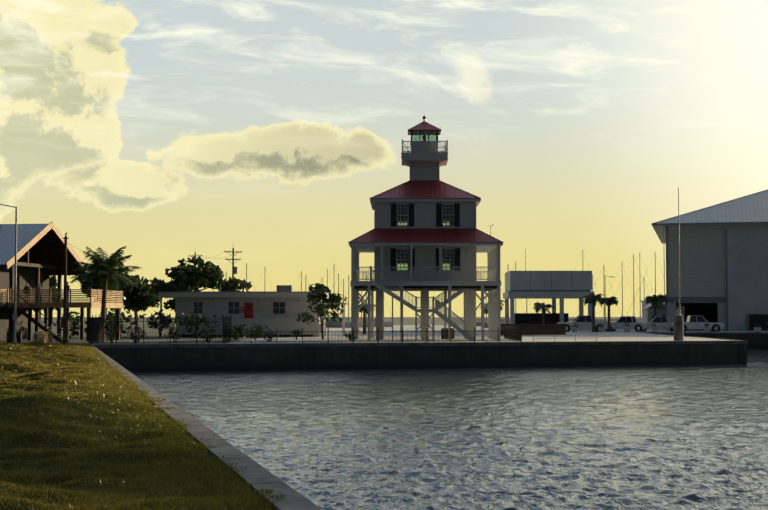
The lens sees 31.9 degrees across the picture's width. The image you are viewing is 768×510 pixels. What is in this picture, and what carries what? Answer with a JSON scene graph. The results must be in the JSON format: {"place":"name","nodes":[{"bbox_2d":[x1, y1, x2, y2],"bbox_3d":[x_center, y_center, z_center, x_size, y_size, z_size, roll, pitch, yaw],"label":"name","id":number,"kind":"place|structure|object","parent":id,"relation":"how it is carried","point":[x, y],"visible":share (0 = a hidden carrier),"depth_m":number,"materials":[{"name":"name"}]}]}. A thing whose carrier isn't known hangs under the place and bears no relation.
{"place":"outdoors","nodes":[
{"label":"outdoors","id":0,"kind":"place"},
{"bbox_2d":[33,332,53,342],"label":"pallet stack","id":1,"kind":"object","parent":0,"point":[43,337],"visible":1,"depth_m":107.82,"materials":[{"name":"brown wood"}]},
{"bbox_2d":[0,342,287,509],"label":"lawn","id":2,"kind":"structure","parent":0,"point":[52,441],"depth_m":23.13,"materials":[{"name":"green plant"}]},
{"bbox_2d":[60,338,68,343],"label":"bush","id":3,"kind":"object","parent":2,"relation":"on","point":[64,341],"visible":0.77,"depth_m":97.69,"materials":[{"name":"green plant"}]},
{"bbox_2d":[0,317,721,343],"bbox_3d":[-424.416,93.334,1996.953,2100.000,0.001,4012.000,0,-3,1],"label":"ground","id":4,"kind":"structure","parent":0,"point":[152,336],"depth_m":176.92,"materials":[{"name":"grey concrete"}]},
{"bbox_2d":[0,204,16,342],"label":"street light","id":5,"kind":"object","parent":4,"relation":"on","point":[15,296],"depth_m":100.27,"materials":[{"name":"metal"}]},
{"bbox_2d":[6,332,22,342],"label":"trash can","id":6,"kind":"object","parent":4,"relation":"on","point":[10,337],"visible":0.64,"depth_m":107.22,"materials":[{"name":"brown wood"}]},
{"bbox_2d":[32,275,56,328],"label":"tree","id":7,"kind":"object","parent":4,"relation":"on","point":[52,280],"visible":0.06,"depth_m":230.75,"materials":[{"name":"green plant"}]},
{"bbox_2d":[40,286,62,310],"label":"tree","id":8,"kind":"object","parent":4,"relation":"on","point":[51,287],"visible":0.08,"depth_m":209.97,"materials":[{"name":"green plant"}]},
{"bbox_2d":[0,218,122,341],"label":"stilt house","id":9,"kind":"structure","parent":4,"relation":"on","point":[40,253],"depth_m":118.48,"materials":[{"name":"brown wood"}]},
{"bbox_2d":[53,311,86,338],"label":"hedge bush","id":10,"kind":"object","parent":4,"relation":"on","point":[74,323],"visible":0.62,"depth_m":127.62,"materials":[{"name":"green plant"}]},
{"bbox_2d":[62,232,118,338],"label":"utility pole","id":11,"kind":"object","parent":4,"relation":"on","point":[65,238],"visible":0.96,"depth_m":104.67,"materials":[{"name":"brown wood"}]},
{"bbox_2d":[79,257,117,313],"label":"tree","id":12,"kind":"object","parent":4,"relation":"on","point":[83,283],"visible":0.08,"depth_m":148.81,"materials":[{"name":"green plant"}]},
{"bbox_2d":[70,246,141,339],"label":"palm","id":13,"kind":"object","parent":4,"relation":"on","point":[102,268],"visible":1,"depth_m":111.50,"materials":[{"name":"green plant"}]},
{"bbox_2d":[99,314,125,341],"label":"bush","id":14,"kind":"object","parent":4,"relation":"on","point":[107,325],"visible":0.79,"depth_m":108.09,"materials":[{"name":"green plant"}]},
{"bbox_2d":[100,308,136,333],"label":"hedge bush","id":15,"kind":"object","parent":4,"relation":"on","point":[122,314],"visible":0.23,"depth_m":131.41,"materials":[{"name":"green plant"}]},
{"bbox_2d":[86,262,151,314],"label":"tree","id":16,"kind":"object","parent":4,"relation":"on","point":[133,292],"visible":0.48,"depth_m":137.76,"materials":[{"name":"green plant"}]},
{"bbox_2d":[124,326,146,342],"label":"bush","id":17,"kind":"object","parent":4,"relation":"on","point":[131,335],"visible":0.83,"depth_m":105.85,"materials":[{"name":"green plant"}]},
{"bbox_2d":[123,282,149,317],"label":"tree","id":18,"kind":"object","parent":4,"relation":"on","point":[139,308],"visible":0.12,"depth_m":250.44,"materials":[{"name":"green plant"}]},
{"bbox_2d":[124,275,159,332],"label":"pine tree","id":19,"kind":"object","parent":4,"relation":"on","point":[154,299],"visible":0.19,"depth_m":174.79,"materials":[{"name":"green plant"}]},
{"bbox_2d":[139,309,175,337],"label":"hedge bush","id":20,"kind":"object","parent":4,"relation":"on","point":[152,317],"visible":0.75,"depth_m":133.09,"materials":[{"name":"green plant"}]},
{"bbox_2d":[165,327,183,342],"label":"bush","id":21,"kind":"object","parent":4,"relation":"on","point":[174,333],"visible":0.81,"depth_m":106.75,"materials":[{"name":"green plant"}]},
{"bbox_2d":[163,290,192,311],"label":"tree","id":22,"kind":"object","parent":4,"relation":"on","point":[171,303],"visible":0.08,"depth_m":235.31,"materials":[{"name":"green plant"}]},
{"bbox_2d":[141,256,251,298],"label":"tree","id":23,"kind":"object","parent":4,"relation":"on","point":[193,277],"visible":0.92,"depth_m":159.68,"materials":[{"name":"green plant"}]},
{"bbox_2d":[177,312,219,337],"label":"hedge bush","id":24,"kind":"object","parent":4,"relation":"on","point":[192,318],"visible":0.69,"depth_m":130.28,"materials":[{"name":"green plant"}]},
{"bbox_2d":[202,331,214,342],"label":"bush","id":25,"kind":"object","parent":4,"relation":"on","point":[208,336],"visible":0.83,"depth_m":107.81,"materials":[{"name":"green plant"}]},
{"bbox_2d":[224,248,240,277],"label":"utility pole","id":26,"kind":"object","parent":4,"relation":"on","point":[234,270],"visible":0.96,"depth_m":170.74,"materials":[{"name":"brown wood"}]},
{"bbox_2d":[222,324,249,339],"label":"palm shrub","id":27,"kind":"object","parent":4,"relation":"on","point":[234,328],"visible":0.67,"depth_m":122.12,"materials":[{"name":"green plant"}]},
{"bbox_2d":[158,284,347,336],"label":"flat roof office","id":28,"kind":"structure","parent":4,"relation":"on","point":[281,307],"depth_m":139.43,"materials":[{"name":"white"}]},
{"bbox_2d":[90,332,767,509],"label":"seawall","id":29,"kind":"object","parent":4,"relation":"on","point":[128,359],"depth_m":105.69,"materials":[{"name":"concrete"}]},
{"bbox_2d":[213,249,658,327],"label":"sailboat masts","id":30,"kind":"object","parent":4,"relation":"on","point":[333,324],"visible":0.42,"depth_m":269.40,"materials":[{"name":"metal"}]},
{"bbox_2d":[641,300,664,321],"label":"harbour sheds","id":31,"kind":"object","parent":4,"relation":"on","point":[646,305],"visible":0.04,"depth_m":314.28,"materials":[{"name":"white"}]},
{"bbox_2d":[0,0,767,316],"label":"sky","id":32,"kind":"structure","parent":0,"point":[166,132],"materials":[{"name":"yellow"}]},
{"bbox_2d":[223,325,767,343],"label":"pier pavement","id":33,"kind":"structure","parent":0,"point":[583,335],"depth_m":134.63,"materials":[{"name":"concrete"}]},
{"bbox_2d":[245,323,270,339],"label":"bush","id":34,"kind":"object","parent":33,"relation":"on","point":[259,327],"visible":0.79,"depth_m":120.23,"materials":[{"name":"green plant"}]},
{"bbox_2d":[259,332,276,340],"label":"bush","id":35,"kind":"object","parent":33,"relation":"on","point":[266,336],"visible":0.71,"depth_m":111.34,"materials":[{"name":"green plant"}]},
{"bbox_2d":[292,329,301,339],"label":"bush","id":36,"kind":"object","parent":33,"relation":"on","point":[300,332],"visible":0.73,"depth_m":120.80,"materials":[{"name":"green plant"}]},
{"bbox_2d":[88,315,521,343],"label":"iron picket fence","id":37,"kind":"object","parent":33,"relation":"on","point":[97,334],"visible":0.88,"depth_m":105.83,"materials":[{"name":"black metal"}]},
{"bbox_2d":[296,286,346,338],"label":"small tree","id":38,"kind":"object","parent":33,"relation":"on","point":[314,296],"visible":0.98,"depth_m":122.85,"materials":[{"name":"green plant"}]},
{"bbox_2d":[308,283,341,325],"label":"tree","id":39,"kind":"object","parent":33,"relation":"on","point":[332,296],"visible":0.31,"depth_m":173.77,"materials":[{"name":"green plant"}]},
{"bbox_2d":[344,332,354,340],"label":"bush","id":40,"kind":"object","parent":33,"relation":"on","point":[349,336],"visible":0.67,"depth_m":117.28,"materials":[{"name":"green plant"}]},
{"bbox_2d":[359,304,375,333],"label":"palm","id":41,"kind":"object","parent":33,"relation":"on","point":[363,309],"visible":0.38,"depth_m":159.08,"materials":[{"name":"green plant"}]},
{"bbox_2d":[348,116,503,340],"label":"lighthouse","id":42,"kind":"object","parent":33,"relation":"on","point":[424,244],"visible":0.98,"depth_m":119.50,"materials":[{"name":"white wood"}]},
{"bbox_2d":[480,300,505,314],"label":"tree","id":43,"kind":"object","parent":33,"relation":"on","point":[486,311],"visible":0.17,"depth_m":164.39,"materials":[{"name":"green plant"}]},
{"bbox_2d":[501,324,565,334],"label":"wall","id":44,"kind":"structure","parent":33,"relation":"on","point":[543,329],"depth_m":150.23,"materials":[{"name":"brown wood"}]},
{"bbox_2d":[534,302,553,323],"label":"palm","id":45,"kind":"object","parent":33,"relation":"on","point":[538,306],"visible":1,"depth_m":194.62,"materials":[{"name":"green plant"}]},
{"bbox_2d":[503,249,609,329],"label":"elevated building","id":46,"kind":"structure","parent":33,"relation":"on","point":[561,286],"depth_m":204.15,"materials":[{"name":"metal"}]},
{"bbox_2d":[533,334,596,341],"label":"pipe rail","id":47,"kind":"object","parent":33,"relation":"on","point":[554,338],"visible":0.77,"depth_m":112.84,"materials":[{"name":"grey metal"}]},
{"bbox_2d":[571,323,578,331],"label":"planter","id":48,"kind":"object","parent":33,"relation":"on","point":[574,328],"visible":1,"depth_m":179.49,"materials":[{"name":"grey concrete"}]},
{"bbox_2d":[556,315,607,331],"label":"pickup truck","id":49,"kind":"object","parent":33,"relation":"on","point":[584,321],"visible":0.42,"depth_m":184.71,"materials":[{"name":"white paint"}]},
{"bbox_2d":[581,293,603,331],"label":"palm tree","id":50,"kind":"object","parent":33,"relation":"on","point":[592,298],"visible":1,"depth_m":180.68,"materials":[{"name":"green plant"}]},
{"bbox_2d":[598,322,605,331],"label":"planter","id":51,"kind":"object","parent":33,"relation":"on","point":[601,329],"visible":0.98,"depth_m":179.92,"materials":[{"name":"grey concrete"}]},
{"bbox_2d":[602,296,618,331],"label":"palm tree","id":52,"kind":"object","parent":33,"relation":"on","point":[608,301],"visible":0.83,"depth_m":182.11,"materials":[{"name":"green plant"}]},
{"bbox_2d":[605,316,647,331],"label":"car","id":53,"kind":"object","parent":33,"relation":"on","point":[632,322],"visible":0.77,"depth_m":188.23,"materials":[{"name":"white paint"}]},
{"bbox_2d":[623,322,630,331],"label":"planter","id":54,"kind":"object","parent":33,"relation":"on","point":[627,328],"visible":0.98,"depth_m":179.56,"materials":[{"name":"grey concrete"}]},
{"bbox_2d":[650,323,657,331],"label":"planter","id":55,"kind":"object","parent":33,"relation":"on","point":[654,329],"visible":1,"depth_m":179.35,"materials":[{"name":"grey concrete"}]},
{"bbox_2d":[642,302,666,321],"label":"shed","id":56,"kind":"structure","parent":33,"relation":"on","point":[648,313],"depth_m":222.65,"materials":[{"name":"white"}]},
{"bbox_2d":[644,295,666,316],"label":"palm tree","id":57,"kind":"object","parent":33,"relation":"on","point":[654,301],"visible":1,"depth_m":194.42,"materials":[{"name":"green plant"}]},
{"bbox_2d":[641,316,673,331],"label":"car","id":58,"kind":"object","parent":33,"relation":"on","point":[661,322],"visible":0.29,"depth_m":187.17,"materials":[{"name":"white paint"}]},
{"bbox_2d":[674,187,683,340],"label":"pier light mast","id":59,"kind":"object","parent":33,"relation":"on","point":[678,327],"visible":0.96,"depth_m":116.88,"materials":[{"name":"metal"}]},
{"bbox_2d":[670,315,724,331],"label":"pickup truck","id":60,"kind":"object","parent":33,"relation":"on","point":[695,322],"visible":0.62,"depth_m":184.50,"materials":[{"name":"white paint"}]},
{"bbox_2d":[703,323,710,331],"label":"planter","id":61,"kind":"object","parent":33,"relation":"on","point":[707,329],"visible":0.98,"depth_m":179.74,"materials":[{"name":"grey concrete"}]},
{"bbox_2d":[651,189,767,330],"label":"warehouse","id":62,"kind":"structure","parent":33,"relation":"on","point":[724,262],"depth_m":197.53,"materials":[{"name":"beige metal"}]},
{"bbox_2d":[746,314,767,330],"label":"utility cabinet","id":63,"kind":"object","parent":33,"relation":"on","point":[752,320],"visible":0.83,"depth_m":192.67,"materials":[{"name":"grey metal"}]},
{"bbox_2d":[753,324,761,331],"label":"planter","id":64,"kind":"object","parent":33,"relation":"on","point":[757,328],"visible":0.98,"depth_m":179.25,"materials":[{"name":"grey concrete"}]},
{"bbox_2d":[747,348,767,362],"bbox_3d":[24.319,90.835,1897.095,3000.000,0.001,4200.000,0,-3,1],"label":"water","id":65,"kind":"structure","parent":0,"point":[757,355],"depth_m":143.75,"materials":[{"name":"blue liquid"}]},
{"bbox_2d":[131,363,767,509],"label":"water waves","id":66,"kind":"object","parent":65,"relation":"on","point":[668,437],"visible":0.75,"depth_m":47.67,"materials":[{"name":"blue"}]}
]}

